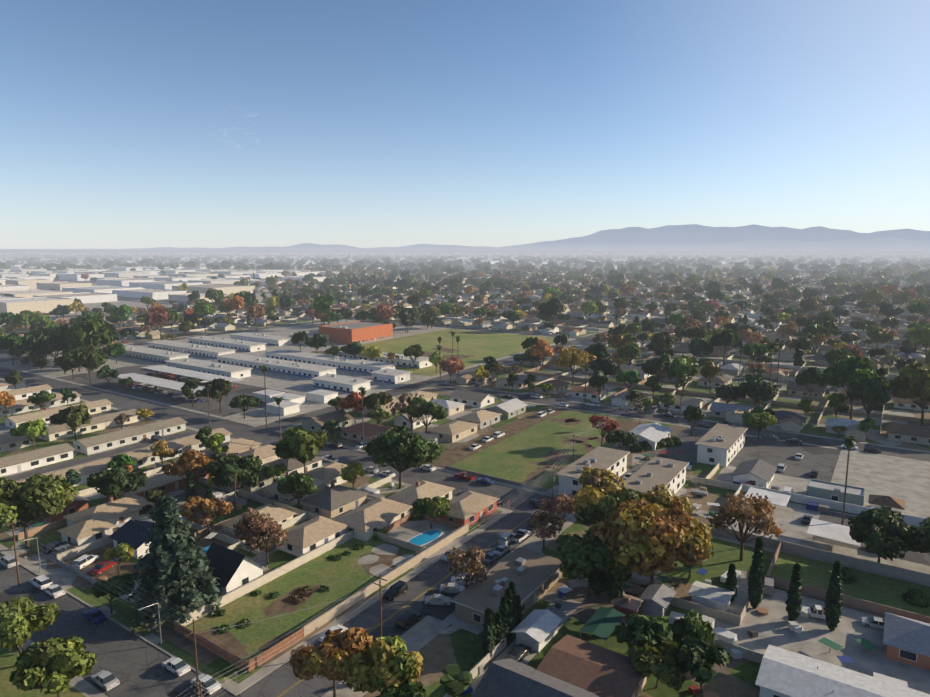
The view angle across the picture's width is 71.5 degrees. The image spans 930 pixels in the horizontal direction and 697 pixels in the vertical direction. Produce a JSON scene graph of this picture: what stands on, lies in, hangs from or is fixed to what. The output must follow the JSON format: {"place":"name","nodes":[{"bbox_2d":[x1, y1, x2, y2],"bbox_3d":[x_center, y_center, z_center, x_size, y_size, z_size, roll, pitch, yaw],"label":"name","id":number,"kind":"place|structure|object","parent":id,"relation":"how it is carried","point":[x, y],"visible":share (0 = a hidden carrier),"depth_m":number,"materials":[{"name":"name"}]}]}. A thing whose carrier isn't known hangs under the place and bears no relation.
{"place":"outdoors","nodes":[
{"label":"outdoors","id":0,"kind":"place"},
{"bbox_2d":[0,271,929,696],"bbox_3d":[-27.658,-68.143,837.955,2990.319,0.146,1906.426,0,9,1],"label":"ground","id":1,"kind":"structure","parent":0,"point":[528,447],"depth_m":143.37,"materials":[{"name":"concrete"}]},
{"bbox_2d":[440,664,472,696],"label":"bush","id":2,"kind":"object","parent":1,"relation":"on","point":[455,681],"visible":1,"depth_m":80.50,"materials":[{"name":"green plant"}]},
{"bbox_2d":[32,451,907,696],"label":"yard clutter","id":3,"kind":"object","parent":1,"relation":"on","point":[721,634],"visible":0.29,"depth_m":113.58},
{"bbox_2d":[482,607,494,657],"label":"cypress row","id":4,"kind":"object","parent":1,"relation":"on","point":[488,640],"visible":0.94,"depth_m":95.41,"materials":[{"name":"green plant"}]},
{"bbox_2d":[494,611,504,646],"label":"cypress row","id":5,"kind":"object","parent":1,"relation":"on","point":[498,623],"visible":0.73,"depth_m":98.21,"materials":[{"name":"green plant"}]},
{"bbox_2d":[505,644,530,661],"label":"car","id":6,"kind":"object","parent":1,"relation":"on","point":[519,652],"visible":0.75,"depth_m":96.16,"materials":[{"name":"paint"}]},
{"bbox_2d":[589,415,618,446],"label":"pink tree","id":7,"kind":"object","parent":1,"relation":"on","point":[595,421],"visible":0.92,"depth_m":198.71,"materials":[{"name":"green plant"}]},
{"bbox_2d":[605,429,638,449],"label":"tree","id":8,"kind":"object","parent":1,"relation":"on","point":[625,438],"visible":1,"depth_m":189.25,"materials":[{"name":"green plant"}]},
{"bbox_2d":[610,584,675,617],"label":"shed","id":9,"kind":"structure","parent":1,"relation":"on","point":[657,598],"depth_m":108.59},
{"bbox_2d":[558,494,829,597],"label":"patio cover","id":10,"kind":"object","parent":1,"relation":"on","point":[820,507],"visible":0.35,"depth_m":151.12,"materials":[{"name":"white"}]},
{"bbox_2d":[683,405,705,435],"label":"round tree","id":11,"kind":"object","parent":1,"relation":"on","point":[691,412],"visible":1,"depth_m":210.38,"materials":[{"name":"green plant"}]},
{"bbox_2d":[723,563,737,601],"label":"cypress","id":12,"kind":"object","parent":1,"relation":"on","point":[731,582],"visible":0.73,"depth_m":111.69,"materials":[{"name":"green plant"}]},
{"bbox_2d":[801,605,825,618],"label":"pickup car","id":13,"kind":"object","parent":1,"relation":"on","point":[816,611],"visible":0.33,"depth_m":107.38,"materials":[{"name":"paint"}]},
{"bbox_2d":[860,616,883,629],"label":"sedan car","id":14,"kind":"object","parent":1,"relation":"on","point":[875,622],"visible":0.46,"depth_m":104.78,"materials":[{"name":"paint"}]},
{"bbox_2d":[902,588,929,607],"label":"lawn bush","id":15,"kind":"object","parent":1,"relation":"on","point":[917,597],"visible":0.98,"depth_m":111.44,"materials":[{"name":"green plant"}]},
{"bbox_2d":[0,272,929,696],"bbox_3d":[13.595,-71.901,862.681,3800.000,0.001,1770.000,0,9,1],"label":"road asphalt","id":16,"kind":"structure","parent":0,"point":[130,662],"depth_m":124.76,"materials":[{"name":"grey asphalt"}]},
{"bbox_2d":[0,596,60,655],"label":"tree","id":17,"kind":"object","parent":16,"relation":"on","point":[22,618],"visible":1,"depth_m":93.44,"materials":[{"name":"green plant"}]},
{"bbox_2d":[0,473,78,548],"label":"tree","id":18,"kind":"object","parent":16,"relation":"on","point":[34,498],"visible":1,"depth_m":129.67,"materials":[{"name":"green plant"}]},
{"bbox_2d":[29,574,52,589],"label":"car","id":19,"kind":"object","parent":16,"relation":"on","point":[40,582],"visible":1,"depth_m":116.90,"materials":[{"name":"paint"}]},
{"bbox_2d":[9,635,96,696],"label":"tree","id":20,"kind":"object","parent":16,"relation":"on","point":[56,666],"visible":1,"depth_m":83.82,"materials":[{"name":"green plant"}]},
{"bbox_2d":[43,584,65,597],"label":"sedan car","id":21,"kind":"object","parent":16,"relation":"on","point":[54,590],"visible":0.98,"depth_m":114.39,"materials":[{"name":"paint"}]},
{"bbox_2d":[40,495,91,522],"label":"brick house","id":22,"kind":"structure","parent":16,"relation":"on","point":[78,503],"depth_m":147.94,"materials":[{"name":"brick"}]},
{"bbox_2d":[72,554,98,568],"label":"suv","id":23,"kind":"object","parent":16,"relation":"on","point":[83,559],"visible":0.98,"depth_m":124.70,"materials":[{"name":"paint"}]},
{"bbox_2d":[82,608,106,623],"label":"sedan car","id":24,"kind":"object","parent":16,"relation":"on","point":[95,616],"visible":0.98,"depth_m":106.69,"materials":[{"name":"paint"}]},
{"bbox_2d":[89,561,115,574],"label":"sedan car","id":25,"kind":"object","parent":16,"relation":"on","point":[106,565],"visible":0.94,"depth_m":122.77,"materials":[{"name":"paint"}]},
{"bbox_2d":[91,670,119,690],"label":"sedan car","id":26,"kind":"object","parent":16,"relation":"on","point":[106,680],"visible":0.98,"depth_m":90.71,"materials":[{"name":"paint"}]},
{"bbox_2d":[57,494,154,545],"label":"tan house","id":27,"kind":"structure","parent":16,"relation":"on","point":[92,524],"depth_m":141.05,"materials":[{"name":"paint"}]},
{"bbox_2d":[91,572,136,613],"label":"verge tree","id":28,"kind":"object","parent":16,"relation":"on","point":[120,580],"visible":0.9,"depth_m":107.43,"materials":[{"name":"green plant"}]},
{"bbox_2d":[87,466,146,498],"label":"dark green tree","id":29,"kind":"object","parent":16,"relation":"on","point":[114,481],"visible":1,"depth_m":147.31,"materials":[{"name":"green plant"}]},
{"bbox_2d":[103,542,133,573],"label":"yellow tree","id":30,"kind":"object","parent":16,"relation":"on","point":[124,552],"visible":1,"depth_m":121.04,"materials":[{"name":"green plant"}]},
{"bbox_2d":[109,520,153,558],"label":"house","id":31,"kind":"structure","parent":16,"relation":"on","point":[131,533],"depth_m":131.06,"materials":[{"name":"paint"}]},
{"bbox_2d":[106,470,209,500],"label":"red brick house","id":32,"kind":"structure","parent":16,"relation":"on","point":[165,483],"depth_m":162.46,"materials":[{"name":"paint"}]},
{"bbox_2d":[0,267,340,314],"bbox_3d":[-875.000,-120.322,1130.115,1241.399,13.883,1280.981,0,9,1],"label":"warehouses","id":33,"kind":"structure","parent":16,"relation":"on","point":[30,293],"depth_m":935.43,"materials":[{"name":"paint"}]},
{"bbox_2d":[125,494,221,633],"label":"cedar tree","id":34,"kind":"object","parent":16,"relation":"on","point":[175,572],"visible":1,"depth_m":105.31,"materials":[{"name":"green plant"}]},
{"bbox_2d":[162,657,190,676],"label":"sedan car","id":35,"kind":"object","parent":16,"relation":"on","point":[179,667],"visible":1,"depth_m":93.72,"materials":[{"name":"paint"}]},
{"bbox_2d":[161,449,213,481],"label":"orange tree","id":36,"kind":"object","parent":16,"relation":"on","point":[194,461],"visible":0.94,"depth_m":157.66,"materials":[{"name":"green plant"}]},
{"bbox_2d":[185,470,195,501],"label":"cypress","id":37,"kind":"object","parent":16,"relation":"on","point":[190,489],"visible":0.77,"depth_m":148.53,"materials":[{"name":"green plant"}]},
{"bbox_2d":[190,673,220,694],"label":"sedan car","id":38,"kind":"object","parent":16,"relation":"on","point":[208,682],"visible":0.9,"depth_m":89.92,"materials":[{"name":"paint"}]},
{"bbox_2d":[178,496,232,534],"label":"orange tree","id":39,"kind":"object","parent":16,"relation":"on","point":[199,510],"visible":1,"depth_m":133.78,"materials":[{"name":"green plant"}]},
{"bbox_2d":[203,454,262,495],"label":"dark green tree","id":40,"kind":"object","parent":16,"relation":"on","point":[250,467],"visible":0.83,"depth_m":153.59,"materials":[{"name":"green plant"}]},
{"bbox_2d":[201,542,266,595],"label":"house","id":41,"kind":"structure","parent":16,"relation":"on","point":[234,570],"depth_m":116.12,"materials":[{"name":"paint"}]},
{"bbox_2d":[233,510,263,552],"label":"bare tree","id":42,"kind":"object","parent":16,"relation":"on","point":[242,527],"depth_m":128.66,"materials":[{"name":"brown plant"}]},
{"bbox_2d":[219,504,296,539],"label":"house","id":43,"kind":"structure","parent":16,"relation":"on","point":[280,515],"depth_m":140.91,"materials":[{"name":"paint"}]},
{"bbox_2d":[244,513,287,564],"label":"bare tree","id":44,"kind":"object","parent":16,"relation":"on","point":[260,531],"depth_m":123.93,"materials":[{"name":"brown plant"}]},
{"bbox_2d":[102,321,431,415],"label":"school","id":45,"kind":"object","parent":16,"relation":"on","point":[231,365],"visible":0.88,"depth_m":331.62,"materials":[{"name":"paint"}]},
{"bbox_2d":[277,471,317,508],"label":"dark green tree","id":46,"kind":"object","parent":16,"relation":"on","point":[298,484],"visible":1,"depth_m":147.98,"materials":[{"name":"green plant"}]},
{"bbox_2d":[276,516,347,556],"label":"house","id":47,"kind":"structure","parent":16,"relation":"on","point":[310,535],"depth_m":131.97,"materials":[{"name":"paint"}]},
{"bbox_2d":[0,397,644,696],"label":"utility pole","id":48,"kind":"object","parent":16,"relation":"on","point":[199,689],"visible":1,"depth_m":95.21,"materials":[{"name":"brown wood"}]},
{"bbox_2d":[289,627,372,696],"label":"autumn tree","id":49,"kind":"object","parent":16,"relation":"on","point":[329,657],"visible":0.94,"depth_m":85.11,"materials":[{"name":"orange plant"}]},
{"bbox_2d":[332,497,412,541],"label":"house","id":50,"kind":"structure","parent":16,"relation":"on","point":[364,522],"depth_m":140.36,"materials":[{"name":"paint"}]},
{"bbox_2d":[345,634,423,692],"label":"autumn tree","id":51,"kind":"object","parent":16,"relation":"on","point":[379,664],"visible":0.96,"depth_m":82.27,"materials":[{"name":"green plant"}]},
{"bbox_2d":[383,580,407,600],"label":"suv","id":52,"kind":"object","parent":16,"relation":"on","point":[396,589],"visible":1,"depth_m":114.03,"materials":[{"name":"paint"}]},
{"bbox_2d":[364,426,441,488],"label":"courtyard tree","id":53,"kind":"object","parent":16,"relation":"on","point":[400,446],"visible":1,"depth_m":159.62,"materials":[{"name":"green plant"}]},
{"bbox_2d":[375,679,433,696],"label":"green tree","id":54,"kind":"object","parent":16,"relation":"on","point":[413,689],"visible":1,"depth_m":79.15,"materials":[{"name":"green plant"}]},
{"bbox_2d":[395,610,421,629],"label":"suv","id":55,"kind":"object","parent":16,"relation":"on","point":[405,620],"visible":1,"depth_m":104.98,"materials":[{"name":"paint"}]},
{"bbox_2d":[386,480,454,513],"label":"house","id":56,"kind":"structure","parent":16,"relation":"on","point":[422,489],"depth_m":153.65,"materials":[{"name":"paint"}]},
{"bbox_2d":[412,495,450,528],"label":"tree","id":57,"kind":"object","parent":16,"relation":"on","point":[433,507],"visible":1,"depth_m":138.60,"materials":[{"name":"green plant"}]},
{"bbox_2d":[425,594,451,606],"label":"sedan car","id":58,"kind":"object","parent":16,"relation":"on","point":[438,599],"visible":1,"depth_m":111.25,"materials":[{"name":"paint"}]},
{"bbox_2d":[439,583,464,593],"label":"sedan car","id":59,"kind":"object","parent":16,"relation":"on","point":[450,588],"visible":0.9,"depth_m":115.05,"materials":[{"name":"paint"}]},
{"bbox_2d":[0,270,929,518],"bbox_3d":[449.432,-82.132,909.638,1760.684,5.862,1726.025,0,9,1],"label":"houses","id":60,"kind":"structure","parent":16,"relation":"on","point":[336,499],"depth_m":240.75,"materials":[{"name":"paint"}]},
{"bbox_2d":[0,283,929,382],"bbox_3d":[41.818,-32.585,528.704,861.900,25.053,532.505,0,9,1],"label":"trees","id":61,"kind":"object","parent":16,"relation":"on","point":[83,339],"visible":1,"depth_m":463.26,"materials":[{"name":"green plant"}]},
{"bbox_2d":[0,331,929,524],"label":"trees","id":62,"kind":"object","parent":16,"relation":"on","point":[867,385],"visible":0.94,"depth_m":225.76,"materials":[{"name":"green plant"}]},
{"bbox_2d":[444,545,488,587],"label":"bare tree","id":63,"kind":"object","parent":16,"relation":"on","point":[457,559],"visible":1,"depth_m":112.48,"materials":[{"name":"brown plant"}]},
{"bbox_2d":[436,491,499,525],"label":"house","id":64,"kind":"structure","parent":16,"relation":"on","point":[467,507],"depth_m":146.04,"materials":[{"name":"paint"}]},
{"bbox_2d":[18,440,929,696],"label":"walls","id":65,"kind":"structure","parent":16,"relation":"on","point":[731,618],"depth_m":124.92,"materials":[{"name":"beige concrete"}]},
{"bbox_2d":[19,300,929,431],"bbox_3d":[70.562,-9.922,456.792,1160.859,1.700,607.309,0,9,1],"label":"fences","id":66,"kind":"object","parent":16,"relation":"on","point":[727,360],"visible":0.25,"depth_m":335.77,"materials":[{"name":"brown wood"}]},
{"bbox_2d":[43,294,925,448],"bbox_3d":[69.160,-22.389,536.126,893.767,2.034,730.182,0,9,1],"label":"cars","id":67,"kind":"object","parent":16,"relation":"on","point":[182,379],"visible":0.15,"depth_m":282.44,"materials":[{"name":"paint"}]},
{"bbox_2d":[499,595,509,641],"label":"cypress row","id":68,"kind":"object","parent":16,"relation":"on","point":[503,610],"visible":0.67,"depth_m":99.28,"materials":[{"name":"green plant"}]},
{"bbox_2d":[451,547,561,627],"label":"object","id":69,"kind":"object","parent":16,"relation":"on","point":[534,577],"visible":0.85,"depth_m":112.17,"materials":[{"name":"paint"}]},
{"bbox_2d":[504,587,515,639],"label":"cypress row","id":70,"kind":"object","parent":16,"relation":"on","point":[508,594],"visible":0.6,"depth_m":100.59,"materials":[{"name":"green plant"}]},
{"bbox_2d":[472,658,600,696],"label":"house roof","id":71,"kind":"structure","parent":16,"relation":"on","point":[509,677],"depth_m":85.29,"materials":[{"name":"paint"}]},
{"bbox_2d":[511,609,561,652],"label":"shed","id":72,"kind":"structure","parent":16,"relation":"on","point":[535,630],"depth_m":100.28,"materials":[{"name":"paint"}]},
{"bbox_2d":[528,509,566,548],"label":"bare tree","id":73,"kind":"object","parent":16,"relation":"on","point":[540,518],"visible":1,"depth_m":129.79,"materials":[{"name":"brown plant"}]},
{"bbox_2d":[539,492,576,530],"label":"bare tree","id":74,"kind":"object","parent":16,"relation":"on","point":[567,506],"visible":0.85,"depth_m":139.40,"materials":[{"name":"brown plant"}]},
{"bbox_2d":[536,634,645,696],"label":"house roof","id":75,"kind":"structure","parent":16,"relation":"on","point":[591,667],"depth_m":89.69,"materials":[{"name":"paint"}]},
{"bbox_2d":[556,446,629,495],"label":"apartment","id":76,"kind":"structure","parent":16,"relation":"on","point":[614,461],"depth_m":167.99,"materials":[{"name":"paint"}]},
{"bbox_2d":[556,525,632,595],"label":"tree","id":77,"kind":"object","parent":16,"relation":"on","point":[585,554],"visible":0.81,"depth_m":108.92,"materials":[{"name":"green plant"}]},
{"bbox_2d":[578,465,625,490],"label":"golden tree","id":78,"kind":"object","parent":16,"relation":"on","point":[604,478],"visible":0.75,"depth_m":149.69,"materials":[{"name":"yellow plant"}]},
{"bbox_2d":[580,606,624,641],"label":"tarp canopy","id":79,"kind":"object","parent":16,"relation":"on","point":[601,622],"visible":0.85,"depth_m":102.04,"materials":[{"name":"fabric"}]},
{"bbox_2d":[571,484,646,526],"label":"golden tree","id":80,"kind":"object","parent":16,"relation":"on","point":[594,506],"visible":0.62,"depth_m":128.53,"materials":[{"name":"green plant"}]},
{"bbox_2d":[588,568,631,603],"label":"yard tree","id":81,"kind":"object","parent":16,"relation":"on","point":[602,583],"visible":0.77,"depth_m":109.66,"materials":[{"name":"green plant"}]},
{"bbox_2d":[615,613,672,650],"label":"yard tree","id":82,"kind":"object","parent":16,"relation":"on","point":[655,630],"visible":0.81,"depth_m":94.68,"materials":[{"name":"green plant"}]},
{"bbox_2d":[629,422,672,449],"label":"house","id":83,"kind":"structure","parent":16,"relation":"on","point":[653,434],"depth_m":203.49,"materials":[{"name":"paint"}]},
{"bbox_2d":[591,499,713,583],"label":"autumn tree","id":84,"kind":"object","parent":16,"relation":"on","point":[650,539],"visible":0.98,"depth_m":108.06,"materials":[{"name":"orange plant"}]},
{"bbox_2d":[621,456,688,495],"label":"apartment","id":85,"kind":"structure","parent":16,"relation":"on","point":[654,471],"depth_m":160.36,"materials":[{"name":"paint"}]},
{"bbox_2d":[626,638,685,691],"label":"yard tree","id":86,"kind":"object","parent":16,"relation":"on","point":[645,659],"visible":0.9,"depth_m":88.97,"materials":[{"name":"green plant"}]},
{"bbox_2d":[642,483,693,515],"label":"golden tree","id":87,"kind":"object","parent":16,"relation":"on","point":[663,498],"visible":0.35,"depth_m":132.39,"materials":[{"name":"yellow plant"}]},
{"bbox_2d":[670,608,714,642],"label":"yard tree","id":88,"kind":"object","parent":16,"relation":"on","point":[692,623],"visible":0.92,"depth_m":96.26,"materials":[{"name":"green plant"}]},
{"bbox_2d":[674,636,729,692],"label":"yard tree","id":89,"kind":"object","parent":16,"relation":"on","point":[700,658],"visible":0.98,"depth_m":87.75,"materials":[{"name":"green plant"}]},
{"bbox_2d":[688,581,734,611],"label":"white shed","id":90,"kind":"structure","parent":16,"relation":"on","point":[711,596],"depth_m":110.36,"materials":[{"name":"paint"}]},
{"bbox_2d":[695,423,747,466],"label":"apartment","id":91,"kind":"structure","parent":16,"relation":"on","point":[722,445],"depth_m":186.73,"materials":[{"name":"paint"}]},
{"bbox_2d":[706,490,784,560],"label":"autumn tree","id":92,"kind":"object","parent":16,"relation":"on","point":[751,514],"visible":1,"depth_m":124.80,"materials":[{"name":"brown plant"}]},
{"bbox_2d":[731,459,776,487],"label":"house","id":93,"kind":"structure","parent":16,"relation":"on","point":[757,472],"depth_m":167.82,"materials":[{"name":"paint"}]},
{"bbox_2d":[747,537,764,608],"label":"cypress","id":94,"kind":"object","parent":16,"relation":"on","point":[756,582],"visible":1,"depth_m":108.81,"materials":[{"name":"green plant"}]},
{"bbox_2d":[742,411,778,439],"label":"round tree","id":95,"kind":"object","parent":16,"relation":"on","point":[757,421],"visible":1,"depth_m":204.66,"materials":[{"name":"green plant"}]},
{"bbox_2d":[785,563,801,620],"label":"cypress","id":96,"kind":"object","parent":16,"relation":"on","point":[793,602],"visible":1,"depth_m":104.95,"materials":[{"name":"green plant"}]},
{"bbox_2d":[745,487,860,548],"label":"carports","id":97,"kind":"object","parent":16,"relation":"on","point":[829,530],"visible":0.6,"depth_m":136.32,"materials":[{"name":"paint"}]},
{"bbox_2d":[823,561,843,630],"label":"cypress","id":98,"kind":"object","parent":16,"relation":"on","point":[833,607],"visible":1,"depth_m":102.57,"materials":[{"name":"green plant"}]},
{"bbox_2d":[755,644,929,696],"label":"building","id":99,"kind":"structure","parent":16,"relation":"on","point":[784,673],"depth_m":86.73,"materials":[{"name":"paint"}]},
{"bbox_2d":[830,566,856,583],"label":"lawn bush","id":100,"kind":"object","parent":16,"relation":"on","point":[848,575],"visible":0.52,"depth_m":118.89,"materials":[{"name":"green plant"}]},
{"bbox_2d":[806,479,904,512],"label":"building","id":101,"kind":"structure","parent":16,"relation":"on","point":[829,491],"depth_m":154.88,"materials":[{"name":"paint"}]},
{"bbox_2d":[848,506,915,562],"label":"tree","id":102,"kind":"object","parent":16,"relation":"on","point":[880,531],"visible":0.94,"depth_m":121.08,"materials":[{"name":"green plant"}]},
{"bbox_2d":[883,612,929,669],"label":"house","id":103,"kind":"structure","parent":16,"relation":"on","point":[906,640],"depth_m":96.39,"materials":[{"name":"paint"}]},
{"bbox_2d":[897,517,929,554],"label":"tree","id":104,"kind":"object","parent":16,"relation":"on","point":[918,540],"visible":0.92,"depth_m":119.18,"materials":[{"name":"green plant"}]},
{"bbox_2d":[0,224,929,250],"bbox_3d":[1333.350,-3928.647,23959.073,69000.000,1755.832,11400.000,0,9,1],"label":"mountain range","id":105,"kind":"structure","parent":0,"point":[697,237],"depth_m":29235.23,"materials":[{"name":"grey stone"}]},
{"bbox_2d":[0,252,929,270],"bbox_3d":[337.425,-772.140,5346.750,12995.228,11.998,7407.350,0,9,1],"label":"buildings","id":106,"kind":"structure","parent":0,"point":[490,258],"depth_m":4298.34,"materials":[{"name":"grey"}]},
{"bbox_2d":[0,250,929,271],"bbox_3d":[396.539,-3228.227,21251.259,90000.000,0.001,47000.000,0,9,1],"label":"ground","id":107,"kind":"structure","parent":0,"point":[721,266],"depth_m":10175.46,"materials":[{"name":"grey"}]},
{"bbox_2d":[0,253,929,307],"bbox_3d":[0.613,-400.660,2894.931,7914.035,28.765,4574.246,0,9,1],"label":"trees","id":108,"kind":"object","parent":107,"relation":"on","point":[777,287],"visible":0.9,"depth_m":1433.51,"materials":[{"name":"green plant"}]},
{"bbox_2d":[0,0,929,248],"label":"sky","id":109,"kind":"structure","parent":0,"point":[125,124],"materials":[{"name":"blue"}]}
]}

